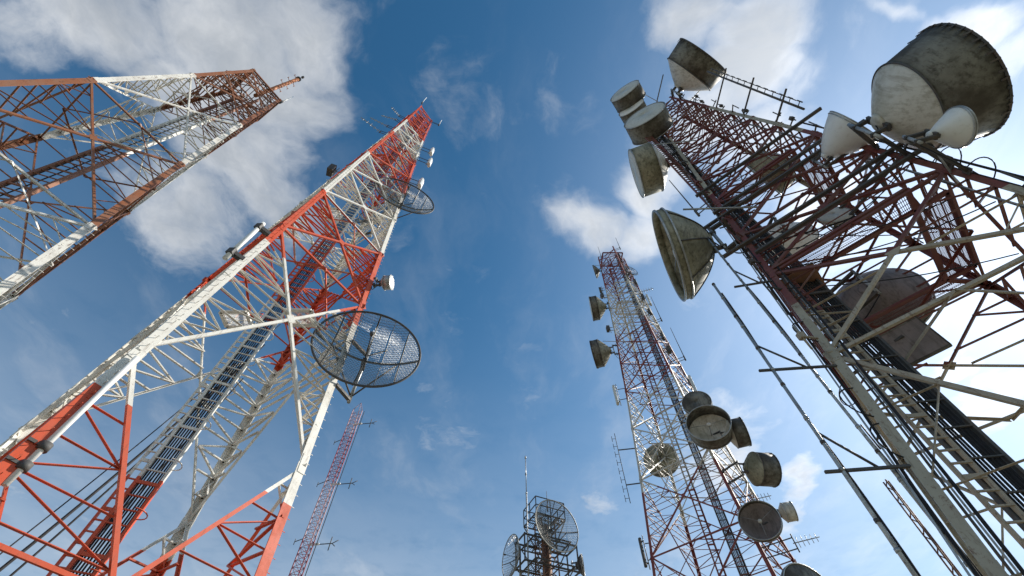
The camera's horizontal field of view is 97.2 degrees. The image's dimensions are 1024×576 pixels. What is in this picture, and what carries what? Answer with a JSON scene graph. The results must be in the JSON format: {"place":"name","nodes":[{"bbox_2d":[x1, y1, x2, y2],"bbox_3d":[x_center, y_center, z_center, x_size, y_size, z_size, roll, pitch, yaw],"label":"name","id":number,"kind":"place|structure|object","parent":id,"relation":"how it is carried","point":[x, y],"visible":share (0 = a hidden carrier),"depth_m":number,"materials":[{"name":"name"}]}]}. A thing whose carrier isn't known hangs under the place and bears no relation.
{"place":"outdoors","nodes":[
{"label":"outdoors","id":0,"kind":"place"},
{"bbox_2d":[0,0,1023,575],"label":"sky","id":1,"kind":"structure","parent":0,"point":[529,175],"materials":[{"name":"blue"}]},
{"bbox_2d":[515,496,579,575],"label":"platform tower","id":2,"kind":"structure","parent":0,"point":[546,566],"depth_m":34.45,"materials":[{"name":"metal"}]},
{"bbox_2d":[502,534,520,575],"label":"dish","id":3,"kind":"object","parent":2,"relation":"attached to","point":[517,557],"visible":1,"depth_m":33.76,"materials":[{"name":"metal"}]},
{"bbox_2d":[525,456,528,575],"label":"whip antenna","id":4,"kind":"object","parent":2,"relation":"on","point":[527,520],"visible":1,"depth_m":36.13,"materials":[{"name":"metal"}]},
{"bbox_2d":[535,499,578,554],"bbox_3d":[3.278,18.285,34.638,3.783,3.986,1.788,44,-67,-24],"label":"dish","id":5,"kind":"object","parent":2,"relation":"attached to","point":[543,534],"visible":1,"depth_m":34.94,"materials":[{"name":"metal"}]},
{"bbox_2d":[571,553,584,575],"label":"dish antenna","id":6,"kind":"object","parent":2,"relation":"attached to","point":[581,565],"visible":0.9,"depth_m":34.36,"materials":[{"name":"metal"}]},
{"label":"ground","id":7,"kind":"structure","parent":0,"visible":0},
{"bbox_2d":[0,68,281,309],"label":"radio tower","id":8,"kind":"structure","parent":7,"relation":"on","point":[45,263],"depth_m":23.30,"materials":[{"name":"metal"}]},
{"bbox_2d":[253,74,304,97],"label":"rod antenna","id":9,"kind":"object","parent":8,"relation":"on","point":[289,82],"visible":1,"depth_m":42.43,"materials":[{"name":"orange paint"}]},
{"bbox_2d":[0,105,432,575],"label":"radio tower","id":10,"kind":"structure","parent":7,"relation":"on","point":[50,420],"depth_m":18.23,"materials":[{"name":"red metal"}]},
{"bbox_2d":[1,356,139,486],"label":"antenna pipe","id":11,"kind":"object","parent":10,"relation":"attached to","point":[23,466],"visible":0.99,"depth_m":10.33,"materials":[{"name":"white plastic"}]},
{"bbox_2d":[0,366,240,571],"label":"hanging cable","id":12,"kind":"object","parent":10,"relation":"attached to","point":[25,549],"visible":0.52,"depth_m":13.62,"materials":[{"name":"black rubber"}]},
{"bbox_2d":[9,344,264,575],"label":"hanging cable","id":13,"kind":"object","parent":10,"relation":"hanging from","point":[68,525],"visible":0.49,"depth_m":13.17,"materials":[{"name":"black rubber"}]},
{"bbox_2d":[0,324,280,554],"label":"hanging cable","id":14,"kind":"object","parent":10,"relation":"attached to","point":[106,470],"visible":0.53,"depth_m":13.04,"materials":[{"name":"black rubber"}]},
{"bbox_2d":[105,378,243,528],"bbox_3d":[-11.974,6.747,13.040,0.050,17.129,5.764,17,-59,-11],"label":"hanging cable","id":15,"kind":"object","parent":10,"relation":"hanging from","point":[181,445],"visible":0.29,"depth_m":16.83,"materials":[{"name":"black rubber"}]},
{"bbox_2d":[222,222,270,260],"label":"tube antenna","id":16,"kind":"object","parent":10,"relation":"attached to","point":[233,252],"visible":0.98,"depth_m":18.53,"materials":[{"name":"white plastic"}]},
{"bbox_2d":[326,164,339,176],"bbox_3d":[-14.754,-9.711,37.609,1.033,1.800,0.700,17,-59,-11],"label":"radio unit","id":17,"kind":"object","parent":10,"relation":"attached to","point":[331,171],"visible":0.92,"depth_m":37.23,"materials":[{"name":"metal"}]},
{"bbox_2d":[310,311,420,403],"bbox_3d":[-6.522,2.941,20.632,4.609,4.854,2.351,2,-57,-1],"label":"dish","id":18,"kind":"object","parent":10,"relation":"attached to","point":[367,354],"visible":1,"depth_m":20.76,"materials":[{"name":"metal"}]},
{"bbox_2d":[355,203,388,237],"bbox_3d":[-11.033,-5.741,36.114,3.216,3.066,1.720,-17,-59,11],"label":"dish","id":19,"kind":"object","parent":10,"relation":"attached to","point":[364,220],"visible":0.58,"depth_m":36.24,"materials":[{"name":"metal"}]},
{"bbox_2d":[361,117,385,134],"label":"yagi antenna","id":20,"kind":"object","parent":10,"relation":"attached to","point":[373,126],"visible":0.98,"depth_m":48.29,"materials":[{"name":"metal"}]},
{"bbox_2d":[360,275,393,317],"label":"drum antenna","id":21,"kind":"object","parent":10,"relation":"attached to","point":[386,282],"visible":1,"depth_m":25.67,"materials":[{"name":"metal"}]},
{"bbox_2d":[370,117,393,128],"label":"yagi antenna","id":22,"kind":"object","parent":10,"relation":"attached to","point":[381,123],"visible":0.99,"depth_m":50.51,"materials":[{"name":"metal"}]},
{"bbox_2d":[374,177,433,217],"bbox_3d":[-8.262,-6.819,34.167,2.138,4.701,4.462,-38,-65,22],"label":"dish","id":23,"kind":"object","parent":10,"relation":"attached to","point":[429,201],"visible":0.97,"depth_m":34.71,"materials":[{"name":"metal"}]},
{"bbox_2d":[409,178,423,189],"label":"panel antenna","id":24,"kind":"object","parent":10,"relation":"attached to","point":[420,183],"visible":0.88,"depth_m":39.11,"materials":[{"name":"white plastic"}]},
{"bbox_2d":[418,157,432,167],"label":"panel antenna","id":25,"kind":"object","parent":10,"relation":"attached to","point":[429,163],"visible":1,"depth_m":44.18,"materials":[{"name":"white plastic"}]},
{"bbox_2d":[421,147,433,155],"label":"panel antenna","id":26,"kind":"object","parent":10,"relation":"attached to","point":[431,151],"visible":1,"depth_m":46.97,"materials":[{"name":"white plastic"}]},
{"bbox_2d":[288,403,364,575],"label":"lattice mast","id":27,"kind":"object","parent":7,"relation":"on","point":[324,505],"visible":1,"depth_m":37.12,"materials":[{"name":"red metal"}]},
{"bbox_2d":[309,537,338,549],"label":"dipole antenna","id":28,"kind":"object","parent":27,"relation":"attached to","point":[324,543],"visible":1,"depth_m":33.97,"materials":[{"name":"metal"}]},
{"bbox_2d":[331,479,357,488],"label":"dipole antenna","id":29,"kind":"object","parent":27,"relation":"attached to","point":[343,483],"visible":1,"depth_m":38.16,"materials":[{"name":"metal"}]},
{"bbox_2d":[354,419,376,426],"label":"dipole antenna","id":30,"kind":"object","parent":27,"relation":"attached to","point":[365,423],"visible":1,"depth_m":43.54,"materials":[{"name":"metal"}]},
{"bbox_2d":[598,246,796,575],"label":"radio tower","id":31,"kind":"structure","parent":7,"relation":"on","point":[639,311],"depth_m":37.31,"materials":[{"name":"red metal"}]},
{"bbox_2d":[592,264,606,280],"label":"dish antenna","id":32,"kind":"object","parent":31,"relation":"attached to","point":[596,270],"visible":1,"depth_m":61.62,"materials":[{"name":"metal"}]},
{"bbox_2d":[589,295,616,320],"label":"drum antenna","id":33,"kind":"object","parent":31,"relation":"attached to","point":[598,307],"visible":1,"depth_m":54.09,"materials":[{"name":"metal"}]},
{"bbox_2d":[589,339,625,377],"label":"drum antenna","id":34,"kind":"object","parent":31,"relation":"attached to","point":[602,352],"visible":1,"depth_m":47.34,"materials":[{"name":"metal"}]},
{"bbox_2d":[606,325,613,332],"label":"radio unit","id":35,"kind":"object","parent":31,"relation":"attached to","point":[608,329],"visible":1,"depth_m":50.89,"materials":[{"name":"metal"}]},
{"bbox_2d":[612,384,626,405],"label":"panel antenna","id":36,"kind":"object","parent":31,"relation":"attached to","point":[614,388],"visible":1,"depth_m":42.72,"materials":[{"name":"metal"}]},
{"bbox_2d":[611,433,639,502],"bbox_3d":[9.367,14.258,36.356,1.685,6.400,0.129,-8,-57,6],"label":"dipole array","id":37,"kind":"object","parent":31,"relation":"attached to","point":[622,467],"visible":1,"depth_m":36.35,"materials":[{"name":"metal"}]},
{"bbox_2d":[624,266,637,279],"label":"dish","id":38,"kind":"object","parent":31,"relation":"attached to","point":[629,272],"visible":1,"depth_m":56.65,"materials":[{"name":"metal"}]},
{"bbox_2d":[638,535,650,569],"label":"panel antenna","id":39,"kind":"object","parent":31,"relation":"attached to","point":[645,562],"visible":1,"depth_m":30.52,"materials":[{"name":"metal"}]},
{"bbox_2d":[639,294,651,307],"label":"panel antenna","id":40,"kind":"object","parent":31,"relation":"attached to","point":[649,301],"visible":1,"depth_m":49.92,"materials":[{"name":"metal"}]},
{"bbox_2d":[645,308,652,316],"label":"radio unit","id":41,"kind":"object","parent":31,"relation":"attached to","point":[648,310],"visible":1,"depth_m":48.36,"materials":[{"name":"metal"}]},
{"bbox_2d":[650,298,662,324],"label":"whip antenna","id":42,"kind":"object","parent":31,"relation":"attached to","point":[659,316],"visible":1,"depth_m":47.09,"materials":[{"name":"metal"}]},
{"bbox_2d":[643,444,678,476],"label":"dish antenna","id":43,"kind":"object","parent":31,"relation":"attached to","point":[658,456],"visible":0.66,"depth_m":41.43,"materials":[{"name":"metal"}]},
{"bbox_2d":[656,332,665,341],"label":"radio unit","id":44,"kind":"object","parent":31,"relation":"attached to","point":[662,337],"visible":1,"depth_m":44.47,"materials":[{"name":"metal"}]},
{"bbox_2d":[662,345,671,354],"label":"radio unit","id":45,"kind":"object","parent":31,"relation":"attached to","point":[667,348],"visible":1,"depth_m":42.89,"materials":[{"name":"metal"}]},
{"bbox_2d":[668,328,685,364],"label":"whip antenna","id":46,"kind":"object","parent":31,"relation":"attached to","point":[681,351],"visible":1,"depth_m":41.33,"materials":[{"name":"metal"}]},
{"bbox_2d":[680,375,696,390],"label":"panel antenna","id":47,"kind":"object","parent":31,"relation":"attached to","point":[691,382],"visible":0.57,"depth_m":37.91,"materials":[{"name":"metal"}]},
{"bbox_2d":[682,391,712,413],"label":"dish antenna","id":48,"kind":"object","parent":31,"relation":"attached to","point":[692,400],"visible":0.69,"depth_m":35.63,"materials":[{"name":"metal"}]},
{"bbox_2d":[686,405,732,488],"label":"drum antenna","id":49,"kind":"object","parent":31,"relation":"attached to","point":[704,423],"visible":0.96,"depth_m":33.31,"materials":[{"name":"metal"}]},
{"bbox_2d":[713,417,751,452],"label":"drum antenna","id":50,"kind":"object","parent":31,"relation":"attached to","point":[741,436],"visible":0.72,"depth_m":31.65,"materials":[{"name":"metal"}]},
{"bbox_2d":[721,451,781,507],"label":"drum antenna","id":51,"kind":"object","parent":31,"relation":"attached to","point":[762,469],"visible":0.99,"depth_m":29.19,"materials":[{"name":"metal"}]},
{"bbox_2d":[736,492,770,506],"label":"yagi antenna","id":52,"kind":"object","parent":31,"relation":"attached to","point":[754,496],"visible":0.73,"depth_m":28.48,"materials":[{"name":"metal"}]},
{"bbox_2d":[738,500,782,575],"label":"dish antenna","id":53,"kind":"object","parent":31,"relation":"attached to","point":[753,515],"visible":1,"depth_m":26.60,"materials":[{"name":"metal"}]},
{"bbox_2d":[758,501,798,574],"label":"drum antenna","id":54,"kind":"object","parent":31,"relation":"attached to","point":[787,512],"visible":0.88,"depth_m":26.23,"materials":[{"name":"metal"}]},
{"bbox_2d":[761,534,818,558],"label":"yagi antenna","id":55,"kind":"object","parent":31,"relation":"attached to","point":[793,543],"visible":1,"depth_m":25.07,"materials":[{"name":"metal"}]},
{"bbox_2d":[781,563,820,575],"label":"dish antenna","id":56,"kind":"object","parent":31,"relation":"attached to","point":[794,569],"visible":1,"depth_m":23.70,"materials":[{"name":"metal"}]},
{"bbox_2d":[645,93,1023,575],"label":"radio tower","id":57,"kind":"structure","parent":7,"relation":"on","point":[805,290],"depth_m":14.42,"materials":[{"name":"metal"}]},
{"bbox_2d":[619,98,646,123],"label":"drum antenna","id":58,"kind":"object","parent":57,"relation":"attached to","point":[625,115],"visible":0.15,"depth_m":34.94,"materials":[{"name":"metal"}]},
{"bbox_2d":[610,80,657,112],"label":"drum antenna","id":59,"kind":"object","parent":57,"relation":"attached to","point":[628,95],"visible":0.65,"depth_m":35.34,"materials":[{"name":"metal"}]},
{"bbox_2d":[624,101,675,146],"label":"drum antenna","id":60,"kind":"object","parent":57,"relation":"attached to","point":[655,120],"visible":0.88,"depth_m":31.57,"materials":[{"name":"metal"}]},
{"bbox_2d":[656,74,663,101],"bbox_3d":[12.196,-16.122,37.525,0.100,2.673,2.854,18,-59,-11],"label":"steel stay","id":61,"kind":"object","parent":57,"relation":"attached to","point":[660,87],"visible":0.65,"depth_m":37.60,"materials":[{"name":"grey metal"}]},
{"bbox_2d":[628,140,696,197],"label":"drum antenna","id":62,"kind":"object","parent":57,"relation":"attached to","point":[649,165],"visible":0.96,"depth_m":27.07,"materials":[{"name":"metal"}]},
{"bbox_2d":[669,180,712,216],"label":"whip antenna","id":63,"kind":"object","parent":57,"relation":"attached to","point":[697,213],"visible":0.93,"depth_m":21.85,"materials":[{"name":"metal"}]},
{"bbox_2d":[667,38,726,108],"bbox_3d":[13.545,-15.648,33.916,4.421,6.984,3.745,28,-61,-17],"label":"drum antenna","id":64,"kind":"object","parent":57,"relation":"attached to","point":[691,64],"visible":0.95,"depth_m":33.26,"materials":[{"name":"metal"}]},
{"bbox_2d":[652,206,779,301],"bbox_3d":[8.558,-1.265,17.962,3.983,6.829,4.154,-18,-59,12],"label":"dish antenna","id":65,"kind":"object","parent":57,"relation":"attached to","point":[688,251],"visible":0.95,"depth_m":18.16,"materials":[{"name":"metal"}]},
{"bbox_2d":[707,68,804,121],"bbox_3d":[13.110,-10.791,25.605,0.118,12.000,2.286,0,-57,0],"label":"dipole array","id":66,"kind":"object","parent":57,"relation":"attached to","point":[782,100],"visible":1,"depth_m":24.20,"materials":[{"name":"metal"}]},
{"bbox_2d":[747,149,802,194],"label":"drum antenna","id":67,"kind":"object","parent":57,"relation":"attached to","point":[779,189],"visible":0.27,"depth_m":24.45,"materials":[{"name":"metal"}]},
{"bbox_2d":[744,216,819,316],"bbox_3d":[13.277,-1.643,21.539,1.736,5.742,3.434,39,-65,-22],"label":"dish antenna","id":68,"kind":"object","parent":57,"relation":"attached to","point":[800,243],"visible":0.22,"depth_m":21.81,"materials":[{"name":"metal"}]},
{"bbox_2d":[792,321,818,341],"bbox_3d":[8.366,1.240,12.965,0.520,0.958,0.036,3,-57,-2],"label":"slack cable","id":69,"kind":"object","parent":57,"relation":"attached to","point":[796,331],"visible":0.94,"depth_m":13.00,"materials":[{"name":"black rubber"}]},
{"bbox_2d":[712,283,920,575],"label":"antenna pole","id":70,"kind":"object","parent":57,"relation":"attached to","point":[889,536],"visible":1,"depth_m":9.47,"materials":[{"name":"metal"}]},
{"bbox_2d":[707,237,982,575],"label":"antenna pole","id":71,"kind":"object","parent":57,"relation":"attached to","point":[886,461],"visible":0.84,"depth_m":11.27,"materials":[{"name":"metal"}]},
{"bbox_2d":[839,387,873,416],"bbox_3d":[8.109,2.695,10.691,0.570,0.958,0.036,3,-57,-2],"label":"slack cable","id":72,"kind":"object","parent":57,"relation":"attached to","point":[843,401],"visible":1,"depth_m":10.61,"materials":[{"name":"black rubber"}]},
{"bbox_2d":[791,268,935,357],"bbox_3d":[14.056,1.336,17.408,4.867,6.120,2.104,-40,-65,23],"label":"dish antenna","id":73,"kind":"object","parent":57,"relation":"attached to","point":[884,294],"visible":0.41,"depth_m":17.74,"materials":[{"name":"metal"}]},
{"bbox_2d":[811,111,931,169],"bbox_3d":[12.960,-4.939,16.146,1.907,4.891,2.040,0,-57,1],"label":"dish antenna","id":74,"kind":"object","parent":57,"relation":"attached to","point":[840,139],"visible":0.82,"depth_m":16.93,"materials":[{"name":"white plastic"}]},
{"bbox_2d":[816,153,932,228],"bbox_3d":[12.562,-2.711,14.913,0.925,4.187,3.421,30,-62,-18],"label":"dish antenna","id":75,"kind":"object","parent":57,"relation":"attached to","point":[831,215],"visible":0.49,"depth_m":16.28,"materials":[{"name":"metal"}]},
{"bbox_2d":[865,160,886,186],"bbox_3d":[13.301,-4.337,16.619,1.271,3.142,0.119,-6,-57,4],"label":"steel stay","id":76,"kind":"object","parent":57,"relation":"attached to","point":[883,184],"visible":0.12,"depth_m":16.28,"materials":[{"name":"grey metal"}]},
{"bbox_2d":[869,423,903,457],"bbox_3d":[8.067,3.291,9.767,0.421,0.958,0.036,3,-57,-2],"label":"slack cable","id":77,"kind":"object","parent":57,"relation":"attached to","point":[870,429],"visible":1,"depth_m":9.69,"materials":[{"name":"black rubber"}]},
{"bbox_2d":[842,316,952,382],"bbox_3d":[13.474,2.551,16.252,0.423,1.550,3.372,30,-62,-18],"label":"panel antenna","id":78,"kind":"object","parent":57,"relation":"attached to","point":[901,339],"visible":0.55,"depth_m":15.75,"materials":[{"name":"metal"}]},
{"bbox_2d":[882,479,961,575],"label":"lattice antenna","id":79,"kind":"object","parent":57,"relation":"attached to","point":[939,548],"visible":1,"depth_m":9.51,"materials":[{"name":"metal"}]},
{"bbox_2d":[847,22,1019,185],"bbox_3d":[13.126,-5.073,13.871,2.888,6.355,4.472,-29,-62,18],"label":"drum antenna","id":80,"kind":"object","parent":57,"relation":"attached to","point":[928,77],"visible":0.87,"depth_m":13.43,"materials":[{"name":"metal"}]},
{"bbox_2d":[932,147,961,168],"bbox_3d":[13.147,-3.937,13.526,0.036,0.959,0.621,3,-57,-2],"label":"slack cable","id":81,"kind":"object","parent":57,"relation":"attached to","point":[960,154],"visible":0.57,"depth_m":13.23,"materials":[{"name":"black rubber"}]},
{"bbox_2d":[902,105,1023,197],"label":"cone dish","id":82,"kind":"object","parent":57,"relation":"attached to","point":[955,127],"visible":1,"depth_m":12.44,"materials":[{"name":"white plastic"}]},
{"bbox_2d":[967,157,996,177],"bbox_3d":[13.146,-3.378,12.577,0.036,0.958,0.522,3,-57,-2],"label":"slack cable","id":83,"kind":"object","parent":57,"relation":"attached to","point":[994,163],"visible":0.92,"depth_m":12.36,"materials":[{"name":"black rubber"}]}
]}

